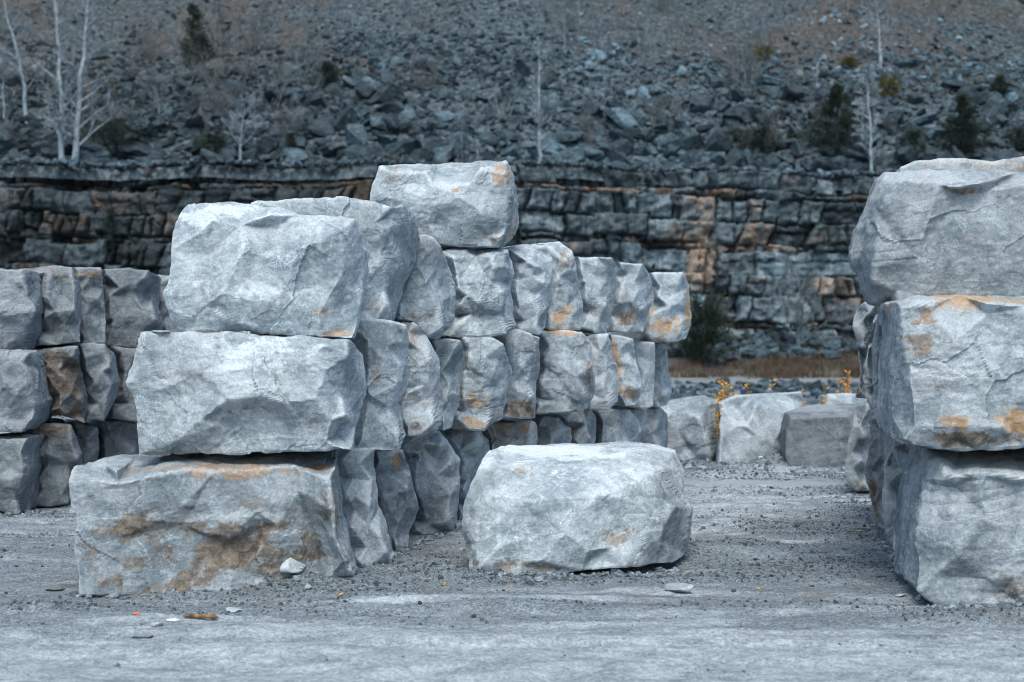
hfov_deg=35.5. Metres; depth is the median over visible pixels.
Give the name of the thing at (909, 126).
talus boulder
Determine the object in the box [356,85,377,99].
talus boulder
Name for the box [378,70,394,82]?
talus boulder
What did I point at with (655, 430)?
stone block
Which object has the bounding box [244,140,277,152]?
talus boulder
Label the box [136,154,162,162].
talus boulder
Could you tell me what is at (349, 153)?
talus boulder
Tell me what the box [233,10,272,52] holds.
bare shrub
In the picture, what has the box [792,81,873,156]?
juniper
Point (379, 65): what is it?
talus boulder
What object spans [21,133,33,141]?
talus boulder
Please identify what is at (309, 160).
talus boulder
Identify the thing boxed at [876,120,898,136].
talus boulder
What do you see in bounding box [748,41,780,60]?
yellow bush
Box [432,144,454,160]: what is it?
talus boulder
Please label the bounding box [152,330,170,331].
loose stone
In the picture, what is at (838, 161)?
talus boulder
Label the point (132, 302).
stone block
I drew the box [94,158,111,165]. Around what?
talus boulder
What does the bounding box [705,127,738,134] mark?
talus boulder
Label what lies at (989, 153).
talus boulder
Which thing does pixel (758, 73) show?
bare shrub
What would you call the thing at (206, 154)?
talus boulder
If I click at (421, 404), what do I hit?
stone block
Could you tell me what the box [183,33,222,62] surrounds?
juniper bush
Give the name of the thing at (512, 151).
talus boulder
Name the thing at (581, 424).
stone block
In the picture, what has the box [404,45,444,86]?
bare shrub
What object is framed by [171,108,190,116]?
talus boulder
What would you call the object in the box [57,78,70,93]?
talus boulder
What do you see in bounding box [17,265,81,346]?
stone block
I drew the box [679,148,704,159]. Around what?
talus boulder
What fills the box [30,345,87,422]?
stone block
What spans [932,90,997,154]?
juniper
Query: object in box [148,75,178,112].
bare shrub
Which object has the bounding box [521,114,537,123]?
talus boulder
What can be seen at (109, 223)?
juniper
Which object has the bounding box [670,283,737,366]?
juniper
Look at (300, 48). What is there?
bare shrub
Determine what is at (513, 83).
talus boulder
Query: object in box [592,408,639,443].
stone block
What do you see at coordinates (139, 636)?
loose stone
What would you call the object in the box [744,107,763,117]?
talus boulder
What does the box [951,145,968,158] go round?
talus boulder
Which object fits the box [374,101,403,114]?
talus boulder
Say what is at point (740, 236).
cliff
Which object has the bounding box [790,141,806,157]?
talus boulder
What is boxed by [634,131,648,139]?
talus boulder
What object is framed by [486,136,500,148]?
talus boulder
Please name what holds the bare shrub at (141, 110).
on the hillside
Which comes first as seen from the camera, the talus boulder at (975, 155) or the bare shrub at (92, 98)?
the talus boulder at (975, 155)
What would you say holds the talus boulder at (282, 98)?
on the hillside
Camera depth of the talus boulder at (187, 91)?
93.00 m
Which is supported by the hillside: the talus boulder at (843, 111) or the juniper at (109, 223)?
the talus boulder at (843, 111)
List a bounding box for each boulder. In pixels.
[0,124,17,140]
[0,140,20,149]
[7,150,30,161]
[18,127,47,142]
[19,127,35,135]
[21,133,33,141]
[29,142,52,156]
[29,155,51,161]
[40,147,58,159]
[51,137,81,154]
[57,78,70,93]
[78,150,96,167]
[79,143,101,152]
[80,119,98,127]
[85,140,109,153]
[88,110,107,120]
[92,125,111,137]
[92,149,112,159]
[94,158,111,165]
[106,113,139,124]
[112,126,140,141]
[118,145,154,155]
[119,152,145,159]
[120,82,138,90]
[122,105,143,119]
[124,119,158,137]
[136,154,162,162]
[145,82,162,100]
[146,112,157,121]
[152,119,166,131]
[164,154,177,159]
[170,122,184,130]
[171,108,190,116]
[174,127,182,136]
[175,73,195,88]
[175,114,189,122]
[182,85,204,95]
[182,115,204,128]
[191,132,208,147]
[201,102,210,111]
[201,149,221,159]
[204,139,232,153]
[207,133,228,143]
[208,70,227,78]
[208,94,241,111]
[210,110,229,119]
[211,83,222,91]
[217,148,235,156]
[221,153,234,158]
[222,79,248,98]
[223,142,238,149]
[226,117,243,128]
[228,127,250,140]
[232,135,244,149]
[235,148,256,161]
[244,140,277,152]
[248,134,273,154]
[263,89,278,102]
[263,154,274,161]
[267,126,292,137]
[271,82,292,90]
[274,146,284,161]
[276,91,284,102]
[277,136,305,148]
[279,121,304,132]
[279,147,308,162]
[280,87,301,93]
[282,149,319,159]
[289,92,305,102]
[301,119,315,126]
[302,112,317,121]
[302,159,314,164]
[306,92,326,106]
[307,116,335,137]
[311,146,328,155]
[322,146,348,156]
[333,106,359,130]
[337,146,355,158]
[342,75,358,87]
[342,99,355,107]
[345,124,367,144]
[349,145,376,160]
[355,109,366,118]
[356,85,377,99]
[366,112,385,118]
[367,84,405,105]
[368,60,387,72]
[369,114,389,133]
[370,141,386,159]
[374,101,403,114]
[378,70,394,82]
[378,133,397,144]
[381,117,400,132]
[382,113,398,120]
[384,138,421,154]
[385,148,407,155]
[390,56,408,66]
[390,119,412,134]
[397,107,419,121]
[409,149,435,162]
[423,141,449,148]
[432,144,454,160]
[435,111,455,122]
[447,122,474,133]
[447,132,474,149]
[462,441,692,573]
[471,148,492,162]
[474,94,488,101]
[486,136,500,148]
[488,86,510,101]
[499,90,530,104]
[502,129,522,141]
[506,77,525,90]
[506,116,528,127]
[507,145,517,157]
[515,59,540,81]
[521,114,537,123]
[527,149,542,158]
[530,97,556,115]
[540,138,565,152]
[550,131,584,144]
[553,155,562,161]
[557,150,586,160]
[563,125,579,131]
[567,149,585,164]
[571,145,604,161]
[578,142,608,154]
[584,96,601,116]
[592,49,606,60]
[594,138,609,146]
[601,157,610,162]
[602,107,637,127]
[604,100,622,107]
[607,149,630,163]
[608,129,634,142]
[608,138,633,157]
[611,161,636,172]
[615,150,625,157]
[630,110,645,127]
[633,145,650,155]
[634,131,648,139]
[643,103,665,115]
[649,96,671,109]
[653,123,667,129]
[662,162,676,166]
[663,138,679,159]
[665,133,703,150]
[670,59,689,68]
[674,115,690,134]
[674,162,684,169]
[677,94,714,113]
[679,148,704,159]
[679,153,696,165]
[694,160,711,165]
[702,131,732,154]
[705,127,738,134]
[706,151,725,166]
[710,101,731,113]
[720,157,742,167]
[721,113,740,124]
[722,105,749,123]
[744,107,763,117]
[756,75,778,85]
[757,85,780,96]
[757,132,784,148]
[765,157,780,168]
[777,154,795,167]
[779,85,804,101]
[780,151,789,154]
[789,123,797,135]
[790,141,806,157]
[800,161,811,170]
[805,157,838,172]
[808,107,820,118]
[809,135,821,145]
[812,88,829,101]
[819,143,835,155]
[821,112,838,126]
[831,156,860,171]
[834,107,856,118]
[838,149,869,163]
[838,159,848,169]
[841,133,858,143]
[842,78,854,91]
[850,142,867,152]
[861,138,884,146]
[865,126,881,137]
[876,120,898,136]
[880,154,894,165]
[883,109,904,122]
[887,161,903,166]
[888,133,905,146]
[891,120,903,131]
[893,58,925,66]
[894,145,919,164]
[896,139,914,146]
[905,122,920,137]
[909,113,937,125]
[920,124,935,131]
[922,153,937,159]
[926,125,947,140]
[931,151,952,157]
[935,121,952,133]
[936,155,949,157]
[940,80,968,88]
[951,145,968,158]
[955,85,979,105]
[964,147,984,157]
[965,146,981,157]
[967,90,988,105]
[968,117,989,132]
[980,158,996,160]
[981,100,1008,117]
[983,150,998,157]
[984,75,1006,88]
[986,94,1017,113]
[993,156,1014,159]
[997,148,1018,157]
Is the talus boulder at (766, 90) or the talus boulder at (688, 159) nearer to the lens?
the talus boulder at (688, 159)
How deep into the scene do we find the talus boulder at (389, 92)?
89.64 m
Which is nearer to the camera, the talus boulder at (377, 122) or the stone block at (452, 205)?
the stone block at (452, 205)
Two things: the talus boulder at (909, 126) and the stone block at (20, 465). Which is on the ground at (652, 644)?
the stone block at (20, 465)
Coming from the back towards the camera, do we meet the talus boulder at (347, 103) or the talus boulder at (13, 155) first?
the talus boulder at (347, 103)
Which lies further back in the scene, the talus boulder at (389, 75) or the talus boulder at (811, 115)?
the talus boulder at (389, 75)
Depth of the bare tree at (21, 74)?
90.16 m
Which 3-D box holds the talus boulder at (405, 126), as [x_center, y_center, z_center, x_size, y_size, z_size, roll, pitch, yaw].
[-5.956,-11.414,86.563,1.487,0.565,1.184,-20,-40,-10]
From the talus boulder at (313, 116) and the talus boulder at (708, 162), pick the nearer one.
the talus boulder at (708, 162)
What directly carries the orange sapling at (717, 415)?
on the ground at (652, 644)
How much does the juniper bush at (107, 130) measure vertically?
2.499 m
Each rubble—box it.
[0,0,1023,172]
[0,155,893,363]
[52,376,857,417]
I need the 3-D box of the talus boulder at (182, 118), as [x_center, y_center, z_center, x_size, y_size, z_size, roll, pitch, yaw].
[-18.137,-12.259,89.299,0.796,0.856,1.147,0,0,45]
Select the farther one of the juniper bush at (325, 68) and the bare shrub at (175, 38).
the bare shrub at (175, 38)
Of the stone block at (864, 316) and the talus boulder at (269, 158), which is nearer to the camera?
the stone block at (864, 316)
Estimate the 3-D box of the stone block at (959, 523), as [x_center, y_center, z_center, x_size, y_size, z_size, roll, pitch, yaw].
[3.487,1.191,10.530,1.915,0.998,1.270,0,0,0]
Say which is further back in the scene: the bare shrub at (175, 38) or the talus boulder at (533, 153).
the bare shrub at (175, 38)
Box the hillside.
[0,0,1023,189]
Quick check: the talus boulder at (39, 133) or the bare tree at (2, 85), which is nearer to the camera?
the talus boulder at (39, 133)
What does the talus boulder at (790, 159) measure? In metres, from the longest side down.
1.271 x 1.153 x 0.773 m
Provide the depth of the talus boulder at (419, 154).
83.16 m
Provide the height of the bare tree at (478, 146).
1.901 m
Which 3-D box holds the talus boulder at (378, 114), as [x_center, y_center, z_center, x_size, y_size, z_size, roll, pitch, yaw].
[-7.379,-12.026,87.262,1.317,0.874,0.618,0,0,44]
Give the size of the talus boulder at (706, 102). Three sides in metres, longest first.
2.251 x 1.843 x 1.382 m
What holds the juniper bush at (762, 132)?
on the hillside
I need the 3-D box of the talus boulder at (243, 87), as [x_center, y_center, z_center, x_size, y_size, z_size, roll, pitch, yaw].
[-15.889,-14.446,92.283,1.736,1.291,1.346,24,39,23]
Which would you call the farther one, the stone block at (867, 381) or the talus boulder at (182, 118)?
the talus boulder at (182, 118)
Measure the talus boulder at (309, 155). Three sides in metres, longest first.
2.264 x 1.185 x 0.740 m
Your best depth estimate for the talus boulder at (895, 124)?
88.03 m
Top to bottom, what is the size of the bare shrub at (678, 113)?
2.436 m
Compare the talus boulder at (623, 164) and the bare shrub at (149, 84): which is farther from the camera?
the bare shrub at (149, 84)
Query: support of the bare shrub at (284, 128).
on the hillside
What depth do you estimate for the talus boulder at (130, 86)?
94.04 m
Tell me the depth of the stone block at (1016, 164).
11.88 m
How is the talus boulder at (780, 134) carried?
on the hillside
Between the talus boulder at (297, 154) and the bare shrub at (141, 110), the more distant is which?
the bare shrub at (141, 110)
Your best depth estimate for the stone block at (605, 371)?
16.53 m
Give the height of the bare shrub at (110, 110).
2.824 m
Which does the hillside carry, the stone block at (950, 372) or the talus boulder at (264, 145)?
the talus boulder at (264, 145)
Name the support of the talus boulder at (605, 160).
on the hillside
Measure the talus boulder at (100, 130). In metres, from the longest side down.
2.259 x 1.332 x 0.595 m
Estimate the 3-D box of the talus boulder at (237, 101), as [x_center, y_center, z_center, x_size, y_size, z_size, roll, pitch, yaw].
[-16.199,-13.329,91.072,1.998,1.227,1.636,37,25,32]
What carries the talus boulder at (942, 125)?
on the hillside
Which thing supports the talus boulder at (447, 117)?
on the hillside
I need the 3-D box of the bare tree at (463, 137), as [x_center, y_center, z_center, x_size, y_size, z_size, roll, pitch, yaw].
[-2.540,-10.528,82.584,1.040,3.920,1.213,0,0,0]
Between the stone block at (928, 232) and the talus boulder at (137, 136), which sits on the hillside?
the talus boulder at (137, 136)
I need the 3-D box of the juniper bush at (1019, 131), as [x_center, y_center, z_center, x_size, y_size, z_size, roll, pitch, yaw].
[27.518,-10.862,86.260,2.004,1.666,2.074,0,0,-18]
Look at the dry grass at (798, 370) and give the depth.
73.06 m
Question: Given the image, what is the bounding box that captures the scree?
[0,0,1023,168]
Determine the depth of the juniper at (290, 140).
84.16 m
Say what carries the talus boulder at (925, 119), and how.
on the hillside
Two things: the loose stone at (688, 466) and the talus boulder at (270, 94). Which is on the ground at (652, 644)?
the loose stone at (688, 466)
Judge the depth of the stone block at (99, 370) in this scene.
16.53 m
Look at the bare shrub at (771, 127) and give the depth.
86.65 m
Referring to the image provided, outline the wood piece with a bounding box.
[182,613,218,618]
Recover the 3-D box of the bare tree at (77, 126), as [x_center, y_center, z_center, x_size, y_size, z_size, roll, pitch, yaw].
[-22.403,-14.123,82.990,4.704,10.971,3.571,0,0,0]
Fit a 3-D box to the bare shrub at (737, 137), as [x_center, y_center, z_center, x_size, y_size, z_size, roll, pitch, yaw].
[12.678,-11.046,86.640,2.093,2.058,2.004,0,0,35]
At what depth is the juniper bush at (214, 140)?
84.49 m
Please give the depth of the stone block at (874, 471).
14.24 m
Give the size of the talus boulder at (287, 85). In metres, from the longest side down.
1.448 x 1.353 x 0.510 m
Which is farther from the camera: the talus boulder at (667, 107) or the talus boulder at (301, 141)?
the talus boulder at (667, 107)
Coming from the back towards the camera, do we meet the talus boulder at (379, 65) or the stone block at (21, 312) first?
the talus boulder at (379, 65)
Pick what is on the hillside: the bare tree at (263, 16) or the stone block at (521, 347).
the bare tree at (263, 16)
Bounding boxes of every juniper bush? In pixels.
[72,114,153,156]
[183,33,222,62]
[194,130,234,155]
[307,60,346,86]
[724,121,795,155]
[890,125,932,152]
[988,73,1013,95]
[1001,125,1023,151]
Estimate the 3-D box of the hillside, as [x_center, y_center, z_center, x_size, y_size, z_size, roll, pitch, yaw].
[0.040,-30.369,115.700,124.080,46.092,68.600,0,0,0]
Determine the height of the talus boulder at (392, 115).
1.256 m
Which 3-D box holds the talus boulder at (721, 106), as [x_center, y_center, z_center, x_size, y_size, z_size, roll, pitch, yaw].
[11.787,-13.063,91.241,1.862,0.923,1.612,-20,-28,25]
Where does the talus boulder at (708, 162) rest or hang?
on the hillside
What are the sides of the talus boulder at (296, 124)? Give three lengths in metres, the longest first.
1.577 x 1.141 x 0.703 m
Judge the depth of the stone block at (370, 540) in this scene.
11.52 m
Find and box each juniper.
[98,205,119,238]
[178,3,210,62]
[280,132,300,151]
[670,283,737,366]
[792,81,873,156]
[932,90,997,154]
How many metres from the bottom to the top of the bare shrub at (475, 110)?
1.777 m
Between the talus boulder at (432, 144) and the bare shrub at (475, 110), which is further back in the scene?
the bare shrub at (475, 110)
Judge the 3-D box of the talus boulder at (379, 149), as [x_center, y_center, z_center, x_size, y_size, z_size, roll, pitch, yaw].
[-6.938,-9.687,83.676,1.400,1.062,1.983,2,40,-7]
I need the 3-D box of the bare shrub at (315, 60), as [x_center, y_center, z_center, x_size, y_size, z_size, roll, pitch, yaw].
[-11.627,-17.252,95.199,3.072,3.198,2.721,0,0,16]
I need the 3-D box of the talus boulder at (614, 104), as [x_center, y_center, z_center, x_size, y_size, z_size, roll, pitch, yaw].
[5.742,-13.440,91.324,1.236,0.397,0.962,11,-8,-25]
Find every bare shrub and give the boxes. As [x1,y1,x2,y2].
[0,110,18,131]
[1,8,27,29]
[17,62,35,86]
[47,70,71,99]
[66,99,123,143]
[74,74,105,107]
[83,89,102,109]
[85,87,132,132]
[100,70,122,91]
[111,94,146,119]
[129,21,168,60]
[134,57,160,89]
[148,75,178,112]
[165,9,188,45]
[177,40,209,78]
[178,74,242,123]
[196,56,231,90]
[204,77,243,110]
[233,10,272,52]
[234,52,257,83]
[249,58,302,107]
[254,55,290,87]
[257,98,304,125]
[264,51,304,81]
[269,116,294,139]
[286,37,338,75]
[287,96,320,123]
[288,31,307,58]
[309,64,326,89]
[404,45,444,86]
[415,11,428,30]
[458,21,485,42]
[463,95,488,122]
[478,71,531,119]
[533,57,562,85]
[557,0,579,31]
[574,101,605,142]
[579,72,615,118]
[627,8,671,47]
[633,86,679,125]
[637,43,664,67]
[657,0,670,12]
[665,80,697,116]
[721,39,752,75]
[730,118,760,147]
[746,103,786,153]
[747,52,767,77]
[749,3,780,38]
[789,61,805,80]
[801,101,840,125]
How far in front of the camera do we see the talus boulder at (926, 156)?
83.65 m
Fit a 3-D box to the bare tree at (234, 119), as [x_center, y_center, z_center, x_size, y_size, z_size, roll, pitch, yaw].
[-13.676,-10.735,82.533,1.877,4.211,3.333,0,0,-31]
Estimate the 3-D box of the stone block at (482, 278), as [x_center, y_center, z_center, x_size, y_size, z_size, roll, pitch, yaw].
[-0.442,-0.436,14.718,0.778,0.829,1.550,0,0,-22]
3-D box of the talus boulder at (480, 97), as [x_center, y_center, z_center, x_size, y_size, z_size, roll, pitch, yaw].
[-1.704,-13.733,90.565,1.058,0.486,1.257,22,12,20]
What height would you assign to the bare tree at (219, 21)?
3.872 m
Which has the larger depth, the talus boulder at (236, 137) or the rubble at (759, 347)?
the talus boulder at (236, 137)
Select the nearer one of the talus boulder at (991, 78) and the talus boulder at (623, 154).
the talus boulder at (623, 154)
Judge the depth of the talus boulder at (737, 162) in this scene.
84.78 m
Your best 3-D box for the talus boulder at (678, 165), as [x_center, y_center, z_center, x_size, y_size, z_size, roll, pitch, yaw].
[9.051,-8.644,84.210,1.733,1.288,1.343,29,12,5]
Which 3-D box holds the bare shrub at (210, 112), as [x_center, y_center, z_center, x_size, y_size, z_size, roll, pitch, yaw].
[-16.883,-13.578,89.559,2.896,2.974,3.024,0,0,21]
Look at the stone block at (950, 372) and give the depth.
9.96 m
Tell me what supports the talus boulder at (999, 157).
on the hillside
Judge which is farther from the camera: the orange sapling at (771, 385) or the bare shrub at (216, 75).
the bare shrub at (216, 75)
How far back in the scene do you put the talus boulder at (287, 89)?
90.75 m
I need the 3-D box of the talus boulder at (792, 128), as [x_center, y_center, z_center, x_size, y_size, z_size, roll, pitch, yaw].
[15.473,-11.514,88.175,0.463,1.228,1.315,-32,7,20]
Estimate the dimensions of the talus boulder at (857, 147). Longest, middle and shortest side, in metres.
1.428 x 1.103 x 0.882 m
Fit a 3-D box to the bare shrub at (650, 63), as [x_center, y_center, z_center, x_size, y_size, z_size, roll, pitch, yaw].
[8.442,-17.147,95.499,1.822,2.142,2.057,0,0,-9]
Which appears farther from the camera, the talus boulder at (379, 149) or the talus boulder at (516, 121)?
the talus boulder at (516, 121)
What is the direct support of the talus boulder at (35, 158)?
on the hillside
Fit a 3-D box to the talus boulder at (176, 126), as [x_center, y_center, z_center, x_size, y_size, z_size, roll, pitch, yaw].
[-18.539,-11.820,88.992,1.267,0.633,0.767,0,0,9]
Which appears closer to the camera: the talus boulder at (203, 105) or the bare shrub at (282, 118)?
the bare shrub at (282, 118)
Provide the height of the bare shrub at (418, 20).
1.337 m
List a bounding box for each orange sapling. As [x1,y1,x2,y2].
[713,376,730,401]
[714,401,723,437]
[768,379,775,392]
[818,394,827,403]
[835,370,855,393]
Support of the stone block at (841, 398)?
on the ground at (652, 644)
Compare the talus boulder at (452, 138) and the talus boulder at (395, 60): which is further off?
the talus boulder at (395, 60)
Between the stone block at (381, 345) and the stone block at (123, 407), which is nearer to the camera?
the stone block at (381, 345)
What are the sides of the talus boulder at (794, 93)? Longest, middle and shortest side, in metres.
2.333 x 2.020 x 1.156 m
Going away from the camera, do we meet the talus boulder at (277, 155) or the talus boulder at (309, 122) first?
the talus boulder at (277, 155)
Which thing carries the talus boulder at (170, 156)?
on the hillside
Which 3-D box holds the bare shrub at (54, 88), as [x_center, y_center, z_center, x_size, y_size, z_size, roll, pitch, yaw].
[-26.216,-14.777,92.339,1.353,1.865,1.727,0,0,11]
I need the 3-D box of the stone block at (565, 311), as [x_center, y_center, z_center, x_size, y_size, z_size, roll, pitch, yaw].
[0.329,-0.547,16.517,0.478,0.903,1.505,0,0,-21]
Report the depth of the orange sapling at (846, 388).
25.34 m
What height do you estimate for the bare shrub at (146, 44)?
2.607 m
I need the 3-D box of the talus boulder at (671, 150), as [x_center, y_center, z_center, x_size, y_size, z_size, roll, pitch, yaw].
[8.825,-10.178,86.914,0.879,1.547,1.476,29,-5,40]
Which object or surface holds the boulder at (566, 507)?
on the ground at (652, 644)
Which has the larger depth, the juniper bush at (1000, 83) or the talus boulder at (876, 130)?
the juniper bush at (1000, 83)
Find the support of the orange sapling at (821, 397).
on the ground at (652, 644)
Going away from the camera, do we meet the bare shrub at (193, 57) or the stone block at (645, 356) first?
the stone block at (645, 356)
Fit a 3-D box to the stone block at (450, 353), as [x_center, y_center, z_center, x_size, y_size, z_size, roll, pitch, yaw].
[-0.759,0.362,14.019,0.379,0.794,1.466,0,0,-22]
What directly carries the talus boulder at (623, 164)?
on the hillside
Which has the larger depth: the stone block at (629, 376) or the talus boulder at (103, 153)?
the talus boulder at (103, 153)
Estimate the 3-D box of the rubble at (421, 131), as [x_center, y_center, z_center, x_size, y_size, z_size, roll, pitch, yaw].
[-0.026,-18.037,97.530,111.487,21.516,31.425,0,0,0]
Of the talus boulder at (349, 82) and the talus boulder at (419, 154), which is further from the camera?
the talus boulder at (349, 82)
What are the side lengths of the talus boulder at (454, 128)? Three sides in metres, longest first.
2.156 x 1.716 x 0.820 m
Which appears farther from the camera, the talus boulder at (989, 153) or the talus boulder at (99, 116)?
the talus boulder at (99, 116)
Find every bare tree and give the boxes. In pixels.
[0,0,46,123]
[0,41,20,118]
[20,0,84,167]
[38,0,123,167]
[197,0,234,50]
[221,93,267,160]
[243,0,270,48]
[453,100,472,162]
[470,140,484,162]
[516,36,559,166]
[547,0,579,47]
[720,52,742,86]
[722,39,757,94]
[758,249,851,345]
[809,54,825,84]
[851,64,883,169]
[858,0,899,66]
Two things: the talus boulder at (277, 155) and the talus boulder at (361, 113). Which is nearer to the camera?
the talus boulder at (277, 155)
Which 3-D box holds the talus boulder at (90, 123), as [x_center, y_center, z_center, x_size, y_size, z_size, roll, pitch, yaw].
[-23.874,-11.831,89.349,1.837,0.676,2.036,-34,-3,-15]
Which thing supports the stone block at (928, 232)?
on the stone block at (950, 372)
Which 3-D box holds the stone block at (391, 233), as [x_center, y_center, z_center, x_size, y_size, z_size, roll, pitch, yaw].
[-1.358,-0.608,12.464,1.225,0.960,1.232,0,0,0]
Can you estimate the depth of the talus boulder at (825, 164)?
83.08 m
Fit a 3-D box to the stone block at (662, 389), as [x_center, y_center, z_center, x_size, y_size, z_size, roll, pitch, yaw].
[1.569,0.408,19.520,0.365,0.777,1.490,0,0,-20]
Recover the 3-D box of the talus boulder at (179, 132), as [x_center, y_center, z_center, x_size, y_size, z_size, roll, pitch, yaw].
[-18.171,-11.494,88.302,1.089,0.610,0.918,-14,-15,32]
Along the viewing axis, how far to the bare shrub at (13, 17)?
98.86 m
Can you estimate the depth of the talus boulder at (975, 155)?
85.67 m
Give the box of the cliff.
[0,154,897,338]
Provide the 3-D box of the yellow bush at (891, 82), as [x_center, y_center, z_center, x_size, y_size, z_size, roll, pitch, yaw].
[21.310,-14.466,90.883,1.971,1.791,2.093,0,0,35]
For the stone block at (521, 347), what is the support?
on the stone block at (503, 432)
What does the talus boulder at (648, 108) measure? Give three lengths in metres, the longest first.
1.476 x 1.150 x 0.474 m
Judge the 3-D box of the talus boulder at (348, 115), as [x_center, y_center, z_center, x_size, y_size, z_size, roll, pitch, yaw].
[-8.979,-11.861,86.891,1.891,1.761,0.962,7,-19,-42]
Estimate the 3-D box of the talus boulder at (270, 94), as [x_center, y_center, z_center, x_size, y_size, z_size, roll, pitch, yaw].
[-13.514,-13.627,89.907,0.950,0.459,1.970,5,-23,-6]
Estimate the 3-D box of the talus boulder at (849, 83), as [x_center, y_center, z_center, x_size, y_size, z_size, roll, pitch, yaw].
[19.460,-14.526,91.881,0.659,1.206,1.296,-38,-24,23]
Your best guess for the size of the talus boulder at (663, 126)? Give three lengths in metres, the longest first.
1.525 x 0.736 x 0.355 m
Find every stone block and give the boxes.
[0,268,43,349]
[0,349,52,432]
[0,431,44,514]
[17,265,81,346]
[23,418,81,506]
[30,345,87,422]
[64,419,98,498]
[69,450,356,595]
[72,267,105,343]
[73,342,119,420]
[84,419,138,459]
[102,268,162,347]
[106,346,137,422]
[126,330,366,454]
[158,275,179,331]
[163,202,369,338]
[251,196,418,320]
[333,445,393,565]
[340,318,408,449]
[370,160,518,250]
[374,449,418,550]
[394,234,455,339]
[399,322,443,436]
[399,430,459,534]
[429,338,464,429]
[438,428,489,519]
[439,337,511,430]
[440,248,515,337]
[481,418,537,449]
[492,329,539,418]
[502,244,552,334]
[503,415,571,444]
[531,241,582,330]
[534,330,594,413]
[535,409,595,443]
[549,257,617,333]
[585,333,618,409]
[588,262,653,333]
[588,334,641,405]
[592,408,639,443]
[607,272,691,342]
[612,406,644,441]
[619,341,654,408]
[640,407,667,447]
[652,343,671,407]
[661,395,716,461]
[715,391,802,462]
[779,404,858,466]
[819,393,866,404]
[844,401,874,490]
[848,168,1023,306]
[852,302,877,398]
[863,314,877,412]
[864,417,886,523]
[871,316,882,427]
[877,294,1023,451]
[882,434,912,546]
[893,445,1023,607]
[893,452,909,550]
[896,156,1023,171]
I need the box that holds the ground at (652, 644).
[0,338,1023,681]
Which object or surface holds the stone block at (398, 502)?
on the ground at (652, 644)
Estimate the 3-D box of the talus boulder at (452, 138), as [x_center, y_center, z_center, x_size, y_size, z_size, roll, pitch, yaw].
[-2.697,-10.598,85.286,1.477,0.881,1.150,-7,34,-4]
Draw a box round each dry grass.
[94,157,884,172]
[667,331,859,378]
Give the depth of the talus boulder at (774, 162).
84.51 m
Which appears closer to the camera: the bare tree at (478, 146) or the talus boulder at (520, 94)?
the bare tree at (478, 146)
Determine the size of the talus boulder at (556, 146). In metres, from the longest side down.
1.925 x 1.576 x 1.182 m
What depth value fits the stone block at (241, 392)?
10.57 m
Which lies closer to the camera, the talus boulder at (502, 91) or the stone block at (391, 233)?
the stone block at (391, 233)
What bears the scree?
on the hillside
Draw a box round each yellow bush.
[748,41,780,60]
[834,51,860,67]
[869,72,905,97]
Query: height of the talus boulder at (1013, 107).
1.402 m
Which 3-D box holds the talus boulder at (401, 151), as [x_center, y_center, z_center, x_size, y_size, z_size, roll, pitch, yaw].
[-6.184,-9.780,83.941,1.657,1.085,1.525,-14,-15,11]
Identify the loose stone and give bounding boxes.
[44,584,75,589]
[131,634,153,637]
[150,622,163,626]
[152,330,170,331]
[226,607,242,612]
[279,558,305,572]
[665,583,693,592]
[683,464,692,468]
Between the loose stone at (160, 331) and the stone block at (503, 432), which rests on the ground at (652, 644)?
the stone block at (503, 432)
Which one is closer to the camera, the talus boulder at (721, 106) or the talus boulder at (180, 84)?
the talus boulder at (721, 106)
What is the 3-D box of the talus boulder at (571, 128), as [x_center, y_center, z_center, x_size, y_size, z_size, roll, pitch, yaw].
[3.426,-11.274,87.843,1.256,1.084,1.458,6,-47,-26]
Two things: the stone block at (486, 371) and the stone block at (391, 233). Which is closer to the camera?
the stone block at (391, 233)
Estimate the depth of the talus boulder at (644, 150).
86.61 m
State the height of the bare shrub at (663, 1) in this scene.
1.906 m
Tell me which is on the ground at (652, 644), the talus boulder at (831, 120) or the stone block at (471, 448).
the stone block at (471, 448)
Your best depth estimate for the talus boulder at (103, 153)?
84.89 m
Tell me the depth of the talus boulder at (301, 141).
85.15 m
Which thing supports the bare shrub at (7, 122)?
on the hillside
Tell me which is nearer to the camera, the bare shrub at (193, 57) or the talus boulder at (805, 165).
the talus boulder at (805, 165)
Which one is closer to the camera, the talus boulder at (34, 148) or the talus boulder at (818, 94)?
the talus boulder at (34, 148)
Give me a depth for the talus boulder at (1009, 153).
84.80 m
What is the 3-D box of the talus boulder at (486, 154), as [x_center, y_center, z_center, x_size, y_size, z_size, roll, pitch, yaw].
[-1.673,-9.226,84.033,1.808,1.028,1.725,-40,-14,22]
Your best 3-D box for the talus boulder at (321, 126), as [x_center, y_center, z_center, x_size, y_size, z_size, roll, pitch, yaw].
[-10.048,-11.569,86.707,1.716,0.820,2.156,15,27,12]
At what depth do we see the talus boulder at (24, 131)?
88.01 m
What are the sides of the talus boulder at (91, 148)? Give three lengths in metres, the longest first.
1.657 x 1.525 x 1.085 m
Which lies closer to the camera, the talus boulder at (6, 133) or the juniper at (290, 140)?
the juniper at (290, 140)
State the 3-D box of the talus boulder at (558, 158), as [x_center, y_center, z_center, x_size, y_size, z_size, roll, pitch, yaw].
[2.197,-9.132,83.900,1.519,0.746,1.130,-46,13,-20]
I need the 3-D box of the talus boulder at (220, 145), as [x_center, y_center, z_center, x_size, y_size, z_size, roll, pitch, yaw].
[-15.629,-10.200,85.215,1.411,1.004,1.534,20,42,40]
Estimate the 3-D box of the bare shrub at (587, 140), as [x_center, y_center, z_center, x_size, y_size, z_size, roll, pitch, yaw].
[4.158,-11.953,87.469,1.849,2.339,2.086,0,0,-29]

